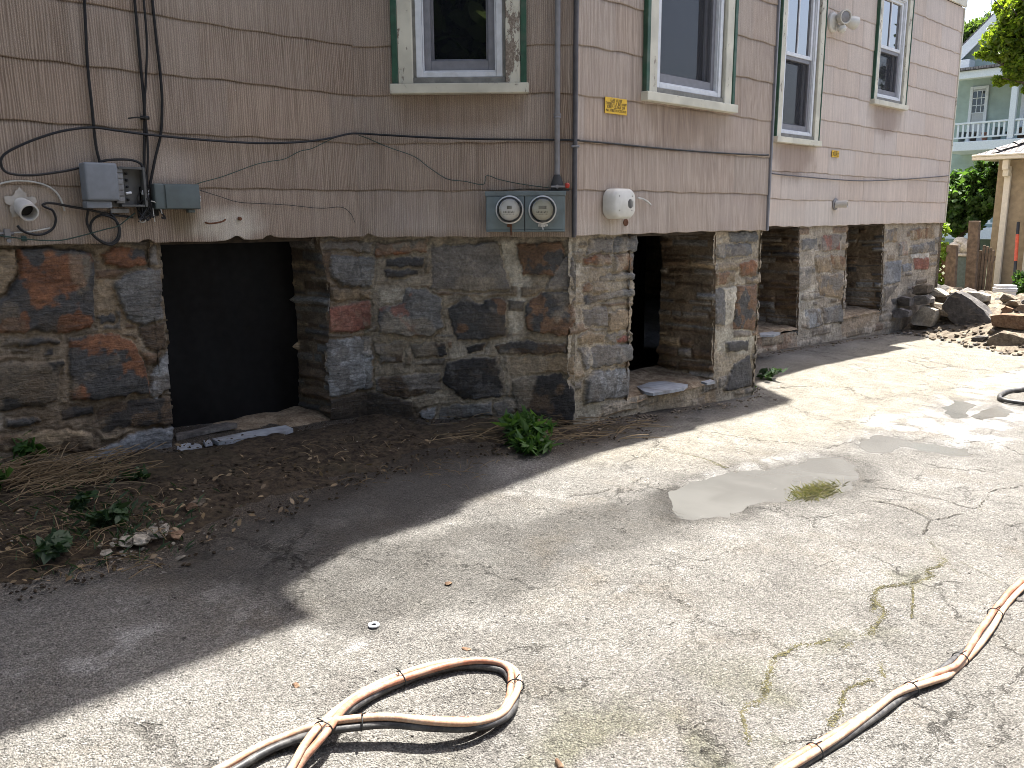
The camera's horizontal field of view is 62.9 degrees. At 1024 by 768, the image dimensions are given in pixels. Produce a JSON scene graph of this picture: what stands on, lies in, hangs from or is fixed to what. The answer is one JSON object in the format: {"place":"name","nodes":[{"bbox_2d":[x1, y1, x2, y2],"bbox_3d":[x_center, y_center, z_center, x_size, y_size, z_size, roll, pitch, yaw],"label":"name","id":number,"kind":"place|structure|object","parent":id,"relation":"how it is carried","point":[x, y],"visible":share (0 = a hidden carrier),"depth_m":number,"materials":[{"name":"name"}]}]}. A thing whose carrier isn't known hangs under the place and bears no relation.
{"place":"outdoors","nodes":[
{"label":"outdoors","id":0,"kind":"place"},
{"bbox_2d":[0,293,1023,767],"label":"driveway ground","id":1,"kind":"structure","parent":0,"point":[304,609],"depth_m":2.84,"materials":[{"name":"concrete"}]},
{"bbox_2d":[0,414,623,584],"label":"soil","id":2,"kind":"structure","parent":1,"relation":"on","point":[253,449],"depth_m":3.87,"materials":[{"name":"soil"}]},
{"bbox_2d":[0,457,13,488],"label":"weed","id":3,"kind":"object","parent":2,"relation":"on","point":[8,471],"visible":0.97,"depth_m":3.49,"materials":[{"name":"green plant"}]},
{"bbox_2d":[10,429,47,464],"bbox_3d":[-2.294,0.302,3.927,0.219,0.183,0.143,3,12,17],"label":"weed","id":4,"kind":"object","parent":2,"relation":"on","point":[22,448],"visible":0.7,"depth_m":3.89,"materials":[{"name":"green plant"}]},
{"bbox_2d":[31,526,73,564],"bbox_3d":[-1.625,0.566,2.963,0.134,0.111,0.189,-7,13,-32],"label":"weed","id":5,"kind":"object","parent":2,"relation":"on","point":[54,544],"visible":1,"depth_m":2.93,"materials":[{"name":"green plant"}]},
{"bbox_2d":[69,490,98,511],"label":"weed","id":6,"kind":"object","parent":2,"relation":"on","point":[81,499],"visible":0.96,"depth_m":3.37,"materials":[{"name":"green plant"}]},
{"bbox_2d":[0,442,169,505],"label":"dead stalks","id":7,"kind":"object","parent":2,"relation":"on","point":[32,468],"visible":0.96,"depth_m":3.69,"materials":[{"name":"plant"}]},
{"bbox_2d":[0,483,181,579],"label":"scattered stalks","id":8,"kind":"object","parent":2,"relation":"on","point":[35,531],"visible":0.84,"depth_m":3.11,"materials":[{"name":"plant"}]},
{"bbox_2d":[84,501,131,526],"bbox_3d":[-1.551,0.509,3.207,0.180,0.110,0.130,-5,12,-20],"label":"weed","id":9,"kind":"object","parent":2,"relation":"on","point":[115,513],"visible":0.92,"depth_m":3.19,"materials":[{"name":"green plant"}]},
{"bbox_2d":[0,454,241,579],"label":"fallen leaves","id":10,"kind":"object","parent":2,"relation":"on","point":[107,525],"depth_m":3.24,"materials":[{"name":"brown plant"}]},
{"bbox_2d":[119,535,132,546],"bbox_3d":[-1.425,0.581,3.095,0.052,0.035,0.075,2,11,10],"label":"stone chunk","id":11,"kind":"object","parent":2,"relation":"on","point":[121,544],"visible":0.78,"depth_m":3.08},
{"bbox_2d":[118,463,150,480],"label":"weed","id":12,"kind":"object","parent":2,"relation":"on","point":[144,474],"visible":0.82,"depth_m":3.72,"materials":[{"name":"green plant"}]},
{"bbox_2d":[97,518,184,562],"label":"mortar crumbs","id":13,"kind":"object","parent":2,"relation":"on","point":[158,533],"visible":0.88,"depth_m":3.11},
{"bbox_2d":[132,534,149,545],"bbox_3d":[-1.386,0.580,3.122,0.064,0.044,0.092,-6,12,-25],"label":"stone chunk","id":14,"kind":"object","parent":2,"relation":"on","point":[138,539],"visible":0.94,"depth_m":3.09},
{"bbox_2d":[171,529,183,539],"bbox_3d":[-1.286,0.575,3.206,0.049,0.034,0.075,0,11,2],"label":"stone chunk","id":15,"kind":"object","parent":2,"relation":"on","point":[175,536],"visible":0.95,"depth_m":3.19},
{"bbox_2d":[177,443,201,450],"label":"slate slab","id":16,"kind":"structure","parent":2,"relation":"on","point":[193,447],"depth_m":4.30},
{"bbox_2d":[190,498,206,505],"bbox_3d":[-1.327,0.499,3.531,0.075,0.032,0.038,-11,15,-43],"label":"stone chunk","id":17,"kind":"object","parent":2,"relation":"on","point":[201,501],"visible":0.75,"depth_m":3.52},
{"bbox_2d":[176,422,236,440],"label":"slate slab","id":18,"kind":"structure","parent":2,"relation":"on","point":[224,426],"depth_m":4.61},
{"bbox_2d":[212,425,292,444],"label":"slate slab","id":19,"kind":"structure","parent":2,"relation":"on","point":[285,429],"depth_m":4.51,"materials":[{"name":"stone"}]},
{"bbox_2d":[0,420,569,582],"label":"leaf litter","id":20,"kind":"object","parent":2,"relation":"on","point":[202,516],"visible":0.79,"depth_m":3.48,"materials":[{"name":"plant"}]},
{"bbox_2d":[234,436,506,488],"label":"scattered twigs","id":21,"kind":"object","parent":2,"relation":"on","point":[384,465],"visible":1,"depth_m":4.19,"materials":[{"name":"plant"}]},
{"bbox_2d":[491,404,558,443],"bbox_3d":[0.041,0.252,4.750,0.400,0.244,0.395,-11,15,-43],"label":"weed","id":22,"kind":"object","parent":2,"relation":"on","point":[524,421],"visible":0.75,"depth_m":4.68,"materials":[{"name":"green plant"}]},
{"bbox_2d":[504,429,562,455],"bbox_3d":[0.092,0.335,4.638,0.323,0.210,0.338,-11,15,-43],"label":"weed","id":23,"kind":"object","parent":2,"relation":"on","point":[536,444],"visible":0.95,"depth_m":4.58,"materials":[{"name":"green plant"}]},
{"bbox_2d":[0,412,658,599],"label":"soil clods","id":24,"kind":"object","parent":1,"relation":"on","point":[136,524],"visible":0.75,"depth_m":3.74,"materials":[{"name":"soil"}]},
{"bbox_2d":[212,657,524,767],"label":"hose bundle","id":25,"kind":"object","parent":1,"relation":"on","point":[313,736],"visible":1,"depth_m":2.07,"materials":[{"name":"beige rubber"}]},
{"bbox_2d":[0,0,967,470],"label":"house","id":26,"kind":"structure","parent":1,"relation":"on","point":[420,290],"depth_m":4.99,"materials":[{"name":"wood"}]},
{"bbox_2d":[0,229,13,242],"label":"ground clamp","id":27,"kind":"object","parent":26,"relation":"attached to","point":[6,232],"visible":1,"depth_m":3.68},
{"bbox_2d":[4,187,38,220],"bbox_3d":[-2.160,-0.794,3.696,0.128,0.149,0.121,-11,15,-43],"label":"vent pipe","id":28,"kind":"object","parent":26,"relation":"attached to","point":[23,207],"visible":1,"depth_m":3.70,"materials":[{"name":"white plastic"}]},
{"bbox_2d":[0,180,64,210],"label":"wire","id":29,"kind":"object","parent":26,"relation":"attached to","point":[55,191],"visible":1,"depth_m":3.74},
{"bbox_2d":[0,213,134,240],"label":"wire","id":30,"kind":"object","parent":26,"relation":"attached to","point":[72,237],"visible":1,"depth_m":3.85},
{"bbox_2d":[16,202,132,235],"bbox_3d":[-2.015,-0.766,3.875,0.507,0.151,0.011,-11,15,-43],"label":"cable","id":31,"kind":"object","parent":26,"relation":"attached to","point":[55,219],"visible":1,"depth_m":3.81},
{"bbox_2d":[83,0,100,162],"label":"cable","id":32,"kind":"object","parent":26,"relation":"attached to","point":[88,77],"visible":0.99,"depth_m":3.83,"materials":[{"name":"rubber"}]},
{"bbox_2d":[79,162,147,212],"bbox_3d":[-1.865,-0.920,3.930,0.286,0.225,0.106,-11,15,-43],"label":"junction box","id":33,"kind":"object","parent":26,"relation":"attached to","point":[107,185],"visible":1,"depth_m":3.87,"materials":[{"name":"grey plastic"}]},
{"bbox_2d":[85,209,120,245],"bbox_3d":[-1.930,-0.739,3.954,0.156,0.173,0.012,-11,15,-43],"label":"cable","id":34,"kind":"object","parent":33,"relation":"hanging from","point":[117,238],"visible":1,"depth_m":3.96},
{"bbox_2d":[99,158,146,187],"bbox_3d":[-1.840,-1.000,3.964,0.210,0.135,0.011,-11,15,-43],"label":"cable","id":35,"kind":"object","parent":33,"relation":"attached to","point":[121,159],"visible":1,"depth_m":3.96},
{"bbox_2d":[133,0,145,168],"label":"cable","id":36,"kind":"object","parent":26,"relation":"attached to","point":[141,73],"visible":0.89,"depth_m":3.98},
{"bbox_2d":[142,0,148,185],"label":"cable","id":37,"kind":"object","parent":26,"relation":"attached to","point":[145,89],"visible":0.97,"depth_m":3.99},
{"bbox_2d":[136,186,165,222],"bbox_3d":[-1.760,-0.874,4.071,0.138,0.176,0.063,-11,15,-43],"label":"wire bundle","id":38,"kind":"object","parent":26,"relation":"attached to","point":[149,212],"visible":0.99,"depth_m":4.05,"materials":[{"name":"black plastic"}]},
{"bbox_2d":[148,0,163,185],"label":"cable","id":39,"kind":"object","parent":26,"relation":"attached to","point":[161,91],"visible":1,"depth_m":4.05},
{"bbox_2d":[150,183,200,212],"bbox_3d":[-1.662,-0.922,4.153,0.237,0.139,0.069,-11,15,-43],"label":"terminal box","id":40,"kind":"object","parent":26,"relation":"attached to","point":[175,196],"visible":0.95,"depth_m":4.12,"materials":[{"name":"grey plastic"}]},
{"bbox_2d":[197,138,333,183],"bbox_3d":[-1.330,-1.184,4.451,1.169,0.367,0.004,-11,15,-43],"label":"wire","id":41,"kind":"object","parent":40,"relation":"attached to","point":[262,162],"visible":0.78,"depth_m":4.45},
{"bbox_2d":[160,242,298,427],"bbox_3d":[-1.710,-0.297,4.782,1.060,1.150,0.027,-11,15,-43],"label":"black sheet","id":42,"kind":"object","parent":26,"relation":"hanging from","point":[231,316],"visible":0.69,"depth_m":4.85,"materials":[{"name":"plastic"}]},
{"bbox_2d":[200,190,354,221],"bbox_3d":[-1.254,-0.967,4.583,0.920,0.170,0.003,-11,15,-43],"label":"wire","id":43,"kind":"object","parent":26,"relation":"attached to","point":[276,204],"visible":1,"depth_m":4.55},
{"bbox_2d":[0,126,768,176],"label":"cable","id":44,"kind":"object","parent":26,"relation":"attached to","point":[115,130],"visible":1,"depth_m":4.50,"materials":[{"name":"rubber"}]},
{"bbox_2d":[359,135,548,187],"bbox_3d":[-0.334,-1.290,4.850,1.105,0.309,0.004,0,11,1],"label":"wire","id":45,"kind":"object","parent":26,"relation":"attached to","point":[450,179],"visible":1,"depth_m":4.86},
{"bbox_2d":[390,0,528,94],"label":"window","id":46,"kind":"structure","parent":26,"relation":"in","point":[439,47],"depth_m":4.75,"materials":[{"name":"white paint"}]},
{"bbox_2d":[485,191,565,231],"bbox_3d":[0.079,-1.000,4.854,0.465,0.230,0.096,0,11,1],"label":"meter socket","id":47,"kind":"object","parent":26,"relation":"attached to","point":[524,223],"visible":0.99,"depth_m":4.82,"materials":[{"name":"paint"}]},
{"bbox_2d":[495,195,523,234],"bbox_3d":[-0.015,-0.962,4.776,0.162,0.226,0.086,0,11,1],"label":"electricity meter","id":48,"kind":"object","parent":47,"relation":"attached to","point":[509,209],"visible":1,"depth_m":4.77,"materials":[{"name":"glass"}]},
{"bbox_2d":[528,195,556,229],"bbox_3d":[0.174,-0.977,4.769,0.162,0.194,0.086,0,11,1],"label":"electricity meter","id":49,"kind":"object","parent":47,"relation":"attached to","point":[542,209],"visible":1,"depth_m":4.77,"materials":[{"name":"glass"}]},
{"bbox_2d":[549,0,568,190],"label":"conduit","id":50,"kind":"object","parent":26,"relation":"attached to","point":[557,183],"visible":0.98,"depth_m":4.75,"materials":[{"name":"metal"}]},
{"bbox_2d":[571,0,579,234],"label":"service pipe","id":51,"kind":"object","parent":26,"relation":"attached to","point":[575,146],"visible":1,"depth_m":4.77,"materials":[{"name":"metal"}]},
{"bbox_2d":[605,97,626,115],"bbox_3d":[0.623,-1.663,5.008,0.205,0.092,0.005,-11,15,-43],"label":"warning sign","id":52,"kind":"object","parent":26,"relation":"attached to","point":[618,106],"visible":1,"depth_m":5.00,"materials":[{"name":"yellow plastic"}]},
{"bbox_2d":[603,188,634,218],"bbox_3d":[0.659,-1.098,5.094,0.225,0.180,0.085,-11,15,-43],"label":"alarm box","id":53,"kind":"object","parent":26,"relation":"attached to","point":[618,203],"visible":1,"depth_m":5.04,"materials":[{"name":"white plastic"}]},
{"bbox_2d":[637,381,687,395],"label":"slate slab","id":54,"kind":"structure","parent":26,"relation":"on","point":[657,388],"depth_m":5.83,"materials":[{"name":"stone"}]},
{"bbox_2d":[641,0,738,113],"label":"window","id":55,"kind":"structure","parent":26,"relation":"in","point":[689,59],"depth_m":5.55,"materials":[{"name":"white paint"}]},
{"bbox_2d":[759,331,779,336],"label":"slate slab","id":56,"kind":"structure","parent":26,"relation":"on","point":[768,334],"depth_m":8.05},
{"bbox_2d":[773,0,827,146],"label":"window","id":57,"kind":"structure","parent":26,"relation":"in","point":[803,23],"depth_m":8.22,"materials":[{"name":"white paint"}]},
{"bbox_2d":[832,198,847,209],"bbox_3d":[3.522,-1.925,8.948,0.128,0.124,0.135,-11,15,-43],"label":"vent stub","id":58,"kind":"object","parent":26,"relation":"attached to","point":[836,204],"visible":1,"depth_m":8.95,"materials":[{"name":"white plastic"}]},
{"bbox_2d":[828,9,859,32],"bbox_3d":[3.356,-3.631,8.421,0.384,0.213,0.183,-11,15,-43],"label":"floodlight","id":59,"kind":"object","parent":26,"relation":"attached to","point":[843,18],"visible":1,"depth_m":8.36,"materials":[{"name":"white plastic"}]},
{"bbox_2d":[772,173,948,180],"bbox_3d":[4.133,-2.373,9.537,4.536,0.142,0.012,-11,15,-43],"label":"cable","id":60,"kind":"object","parent":26,"relation":"attached to","point":[855,180],"visible":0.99,"depth_m":9.17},
{"bbox_2d":[869,0,914,110],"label":"window","id":61,"kind":"structure","parent":26,"relation":"in","point":[895,18],"depth_m":9.55,"materials":[{"name":"white paint"}]},
{"bbox_2d":[892,308,912,317],"bbox_3d":[4.911,-0.899,10.517,0.254,0.126,0.227,-11,15,-43],"label":"rock","id":62,"kind":"object","parent":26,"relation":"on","point":[900,312],"visible":1,"depth_m":10.44,"materials":[{"name":"stone"}]},
{"bbox_2d":[897,296,913,305],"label":"rock","id":63,"kind":"object","parent":62,"relation":"on","point":[904,301],"visible":1,"depth_m":10.52,"materials":[{"name":"stone"}]},
{"bbox_2d":[15,389,1017,767],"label":"drive grit","id":64,"kind":"object","parent":1,"relation":"on","point":[495,657],"visible":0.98,"depth_m":2.42,"materials":[{"name":"gravel"}]},
{"bbox_2d":[428,409,668,442],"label":"dry twigs","id":65,"kind":"object","parent":1,"relation":"on","point":[572,435],"visible":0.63,"depth_m":4.91,"materials":[{"name":"plant"}]},
{"bbox_2d":[598,331,901,429],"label":"wall foot crumbs","id":66,"kind":"object","parent":1,"relation":"on","point":[700,407],"depth_m":6.39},
{"bbox_2d":[668,457,858,519],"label":"puddle","id":67,"kind":"object","parent":1,"relation":"on","point":[725,494],"visible":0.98,"depth_m":4.24,"materials":[{"name":"liquid"}]},
{"bbox_2d":[756,367,787,380],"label":"weed","id":68,"kind":"object","parent":1,"relation":"on","point":[769,374],"visible":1,"depth_m":7.22,"materials":[{"name":"green plant"}]},
{"bbox_2d":[570,416,1022,743],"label":"paving crack","id":69,"kind":"object","parent":1,"relation":"on","point":[924,531],"visible":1,"depth_m":3.72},
{"bbox_2d":[784,477,849,501],"bbox_3d":[1.518,0.528,4.207,0.556,0.028,0.272,-11,15,-43],"label":"grass tuft","id":70,"kind":"object","parent":1,"relation":"on","point":[818,490],"visible":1,"depth_m":4.17,"materials":[{"name":"plant"}]},
{"bbox_2d":[686,454,997,745],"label":"moss clumps","id":71,"kind":"object","parent":1,"relation":"on","point":[842,699],"visible":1,"depth_m":2.62,"materials":[{"name":"plant"}]},
{"bbox_2d":[773,576,1023,767],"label":"hose bundle","id":72,"kind":"object","parent":1,"relation":"on","point":[810,753],"visible":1,"depth_m":2.39,"materials":[{"name":"beige rubber"}]},
{"bbox_2d":[858,435,972,455],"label":"puddle","id":73,"kind":"object","parent":1,"relation":"on","point":[879,444],"visible":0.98,"depth_m":5.20,"materials":[{"name":"liquid"}]},
{"bbox_2d":[878,500,1001,582],"bbox_3d":[1.846,0.667,3.668,0.208,0.023,0.916,0,11,2],"label":"pale seam grit","id":74,"kind":"object","parent":1,"relation":"on","point":[941,556],"visible":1,"depth_m":3.45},
{"bbox_2d":[900,286,1023,355],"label":"rubble fines","id":75,"kind":"object","parent":1,"relation":"on","point":[946,331],"visible":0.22,"depth_m":10.18,"materials":[{"name":"gravel"}]},
{"bbox_2d":[910,305,940,326],"bbox_3d":[5.290,-0.879,10.654,0.336,0.260,0.318,-11,15,-43],"label":"rock","id":76,"kind":"object","parent":75,"relation":"on","point":[927,315],"visible":0.91,"depth_m":10.52,"materials":[{"name":"stone"}]},
{"bbox_2d":[913,294,934,304],"bbox_3d":[5.250,-1.074,10.636,0.326,0.137,0.238,-11,15,-43],"label":"rock","id":77,"kind":"object","parent":76,"relation":"on","point":[922,299],"visible":0.95,"depth_m":10.52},
{"bbox_2d":[912,283,932,295],"bbox_3d":[5.295,-1.215,10.724,0.342,0.169,0.184,-11,15,-43],"label":"rock","id":78,"kind":"object","parent":77,"relation":"on","point":[923,289],"visible":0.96,"depth_m":10.62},
{"bbox_2d":[944,245,958,286],"bbox_3d":[6.783,-1.636,12.929,0.100,1.020,0.190,-11,15,-43],"label":"gate post","id":79,"kind":"object","parent":75,"relation":"on","point":[951,264],"visible":0.56,"depth_m":12.86,"materials":[{"name":"brown wood"}]},
{"bbox_2d":[942,291,991,324],"bbox_3d":[5.740,-0.918,10.440,0.486,0.478,0.607,-11,15,-43],"label":"rock","id":80,"kind":"object","parent":75,"relation":"on","point":[962,308],"visible":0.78,"depth_m":10.29,"materials":[{"name":"stone"}]},
{"bbox_2d":[930,302,947,316],"bbox_3d":[5.464,-0.944,10.580,0.284,0.164,0.265,-11,15,-43],"label":"rock","id":81,"kind":"object","parent":80,"relation":"on","point":[936,305],"visible":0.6,"depth_m":10.50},
{"bbox_2d":[935,296,946,302],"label":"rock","id":82,"kind":"object","parent":81,"relation":"on","point":[940,299],"visible":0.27,"depth_m":10.72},
{"bbox_2d":[929,288,948,296],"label":"rock","id":83,"kind":"object","parent":82,"relation":"on","point":[938,292],"visible":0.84,"depth_m":10.71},
{"bbox_2d":[964,221,980,289],"bbox_3d":[7.079,-1.808,12.873,0.100,1.377,0.196,-11,15,-43],"label":"fence post","id":84,"kind":"object","parent":75,"relation":"on","point":[972,255],"visible":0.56,"depth_m":12.80,"materials":[{"name":"brown wood"}]},
{"bbox_2d":[966,291,990,302],"bbox_3d":[5.969,-1.118,10.727,0.352,0.139,0.328,-11,15,-43],"label":"rock","id":85,"kind":"object","parent":75,"relation":"on","point":[983,297],"visible":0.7,"depth_m":10.57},
{"bbox_2d":[971,335,988,341],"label":"rock","id":86,"kind":"object","parent":75,"relation":"on","point":[979,338],"visible":0.79,"depth_m":9.81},
{"bbox_2d":[992,284,1017,295],"bbox_3d":[7.183,-1.294,12.200,0.323,0.302,0.323,-11,15,-43],"label":"bucket","id":87,"kind":"object","parent":75,"relation":"on","point":[1008,289],"visible":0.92,"depth_m":12.07,"materials":[{"name":"white plastic"}]},
{"bbox_2d":[990,313,1023,329],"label":"rock","id":88,"kind":"object","parent":75,"relation":"on","point":[1011,320],"visible":1,"depth_m":9.74,"materials":[{"name":"stone"}]},
{"bbox_2d":[999,293,1017,302],"bbox_3d":[6.230,-1.072,10.458,0.264,0.117,0.181,-11,15,-43],"label":"rock","id":89,"kind":"object","parent":75,"relation":"on","point":[1005,297],"visible":0.73,"depth_m":10.39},
{"bbox_2d":[1004,300,1021,306],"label":"rock","id":90,"kind":"object","parent":75,"relation":"on","point":[1013,303],"visible":0.93,"depth_m":10.18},
{"bbox_2d":[1012,222,1019,282],"bbox_3d":[7.776,-2.009,12.899,0.050,0.967,0.669,6,13,27],"label":"marker pole","id":91,"kind":"object","parent":75,"relation":"on","point":[1016,246],"visible":0.82,"depth_m":12.91,"materials":[{"name":"orange metal"}]},
{"bbox_2d":[1011,270,1023,294],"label":"hedge","id":92,"kind":"object","parent":75,"relation":"on","point":[1019,280],"visible":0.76,"depth_m":12.40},
{"bbox_2d":[902,306,1023,355],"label":"rubble gravel","id":93,"kind":"structure","parent":1,"relation":"on","point":[976,342],"depth_m":10.01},
{"bbox_2d":[942,401,983,418],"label":"puddle","id":94,"kind":"object","parent":1,"relation":"on","point":[950,409],"visible":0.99,"depth_m":6.37,"materials":[{"name":"liquid"}]},
{"bbox_2d":[953,404,1013,420],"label":"puddle","id":95,"kind":"object","parent":1,"relation":"on","point":[993,412],"visible":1,"depth_m":6.28,"materials":[{"name":"liquid"}]},
{"bbox_2d":[986,330,1023,345],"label":"rock","id":96,"kind":"object","parent":1,"relation":"on","point":[1003,337],"visible":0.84,"depth_m":9.47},
{"bbox_2d":[997,387,1023,404],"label":"hose","id":97,"kind":"object","parent":1,"relation":"on","point":[1001,398],"visible":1,"depth_m":6.68,"materials":[{"name":"black rubber"}]},
{"bbox_2d":[963,0,996,22],"label":"sky","id":98,"kind":"structure","parent":0,"point":[975,8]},
{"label":"yard","id":99,"kind":"structure","parent":0,"visible":0},
{"bbox_2d":[938,245,945,284],"bbox_3d":[6.614,-1.669,13.169,0.050,1.036,0.581,-11,15,-43],"label":"lattice panel","id":100,"kind":"object","parent":99,"relation":"on","point":[942,268],"visible":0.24,"depth_m":13.03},
{"bbox_2d":[938,222,951,284],"bbox_3d":[6.670,-1.923,12.993,0.259,1.173,0.361,-11,15,-43],"label":"vine creeper","id":101,"kind":"object","parent":100,"relation":"attached to","point":[943,253],"visible":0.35,"depth_m":12.90,"materials":[{"name":"green plant"}]},
{"bbox_2d":[943,160,998,250],"bbox_3d":[7.820,-2.680,14.429,1.286,2.451,1.252,-11,15,-43],"label":"vine bush","id":102,"kind":"object","parent":99,"relation":"on","point":[971,193],"visible":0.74,"depth_m":13.97,"materials":[{"name":"green plant"}]},
{"bbox_2d":[956,253,988,289],"bbox_3d":[7.632,-1.670,14.084,0.560,1.059,0.480,-11,15,-43],"label":"waste bin","id":103,"kind":"object","parent":99,"relation":"on","point":[961,268],"visible":0.19,"depth_m":13.87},
{"bbox_2d":[953,237,966,244],"bbox_3d":[7.503,-2.330,13.937,0.294,0.238,0.224,-5,12,-23],"label":"rubbish bag","id":104,"kind":"object","parent":103,"relation":"on","point":[961,240],"visible":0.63,"depth_m":13.85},
{"bbox_2d":[962,16,988,43],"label":"maple tree","id":105,"kind":"object","parent":99,"relation":"on","point":[971,27],"visible":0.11,"depth_m":40.38,"materials":[{"name":"green plant"}]},
{"bbox_2d":[941,14,1023,252],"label":"green house","id":106,"kind":"structure","parent":99,"relation":"on","point":[983,105],"depth_m":28.64,"materials":[{"name":"wood"}]},
{"bbox_2d":[965,85,989,141],"bbox_3d":[16.239,-9.357,29.192,0.077,1.974,0.593,-11,15,-43],"label":"door","id":107,"kind":"structure","parent":106,"relation":"in","point":[979,95],"depth_m":29.12,"materials":[{"name":"white paint"}]},
{"bbox_2d":[1019,94,1023,126],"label":"window","id":108,"kind":"structure","parent":106,"relation":"in","point":[1022,99],"depth_m":28.17,"materials":[{"name":"white paint"}]},
{"bbox_2d":[977,245,995,291],"bbox_3d":[7.260,-1.593,12.989,0.080,1.105,0.359,-11,15,-43],"label":"board fence","id":109,"kind":"object","parent":99,"relation":"on","point":[985,266],"visible":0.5,"depth_m":12.87,"materials":[{"name":"brown wood"}]},
{"bbox_2d":[972,139,1023,291],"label":"garage","id":110,"kind":"structure","parent":99,"relation":"on","point":[1008,214],"depth_m":13.30,"materials":[{"name":"beige paint"}]},
{"bbox_2d":[972,0,1023,93],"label":"locust tree","id":111,"kind":"object","parent":99,"relation":"on","point":[1003,46],"visible":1,"depth_m":17.98,"materials":[{"name":"green plant"}]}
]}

